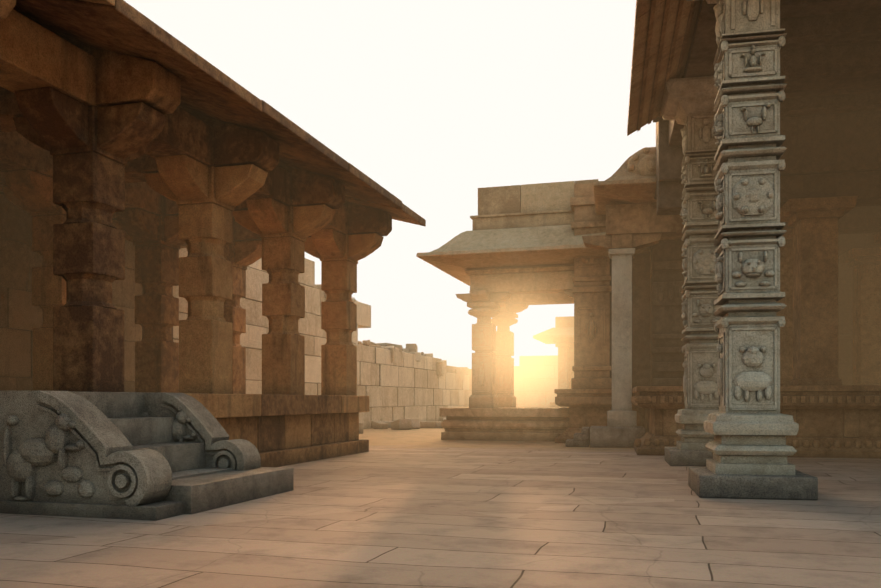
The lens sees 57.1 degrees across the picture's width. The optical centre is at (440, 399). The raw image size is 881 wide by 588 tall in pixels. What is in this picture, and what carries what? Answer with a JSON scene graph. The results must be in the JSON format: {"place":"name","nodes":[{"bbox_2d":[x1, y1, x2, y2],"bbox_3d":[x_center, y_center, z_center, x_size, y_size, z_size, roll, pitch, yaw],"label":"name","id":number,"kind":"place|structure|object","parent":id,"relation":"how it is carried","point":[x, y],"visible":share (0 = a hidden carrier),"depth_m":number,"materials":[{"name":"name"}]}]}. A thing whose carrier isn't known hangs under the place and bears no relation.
{"place":"outdoors","nodes":[
{"label":"outdoors","id":0,"kind":"place"},
{"bbox_2d":[124,0,655,368],"label":"sky","id":1,"kind":"structure","parent":0,"point":[436,102],"materials":[{"name":"white"}]},
{"bbox_2d":[0,428,880,587],"bbox_3d":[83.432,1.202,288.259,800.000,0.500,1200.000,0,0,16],"label":"ground","id":2,"kind":"structure","parent":0,"point":[421,508],"depth_m":5.86,"materials":[{"name":"beige stone"}]},
{"bbox_2d":[0,194,172,391],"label":"cloister wall","id":3,"kind":"structure","parent":2,"relation":"on","point":[21,316],"depth_m":12.24,"materials":[{"name":"stone"}]},
{"bbox_2d":[0,391,292,520],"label":"stairs balustrades","id":4,"kind":"object","parent":2,"relation":"on","point":[137,456],"visible":1,"depth_m":6.78,"materials":[{"name":"grey stone"}]},
{"bbox_2d":[0,0,425,466],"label":"pillared hall","id":5,"kind":"structure","parent":2,"relation":"on","point":[121,121],"depth_m":10.38,"materials":[{"name":"brown stone"}]},
{"bbox_2d":[173,248,557,433],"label":"enclosure walls","id":6,"kind":"structure","parent":2,"relation":"on","point":[409,387],"depth_m":27.71,"materials":[{"name":"stone"}]},
{"bbox_2d":[416,179,650,441],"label":"pavilion","id":7,"kind":"structure","parent":2,"relation":"on","point":[513,252],"depth_m":19.00,"materials":[{"name":"stone"}]},
{"bbox_2d":[533,316,573,406],"bbox_3d":[6.343,-1.349,36.252,3.800,4.600,3.800,0,0,16],"label":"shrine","id":8,"kind":"object","parent":2,"relation":"on","point":[560,335],"visible":0.23,"depth_m":35.51,"materials":[{"name":"stone"}]},
{"bbox_2d":[566,426,817,499],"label":"temple plinth blocks","id":9,"kind":"structure","parent":2,"relation":"on","point":[704,481],"depth_m":7.85,"materials":[{"name":"grey stone"}]},
{"bbox_2d":[554,0,880,458],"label":"temple","id":10,"kind":"structure","parent":2,"relation":"on","point":[827,410],"depth_m":14.35,"materials":[{"name":"stone"}]},
{"bbox_2d":[610,0,880,387],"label":"wall","id":11,"kind":"structure","parent":2,"relation":"on","point":[830,104],"depth_m":14.17,"materials":[{"name":"brown stone"}]},
{"bbox_2d":[607,0,798,474],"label":"temple porch pillars","id":12,"kind":"structure","parent":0,"point":[732,418],"depth_m":8.06,"materials":[{"name":"grey stone"}]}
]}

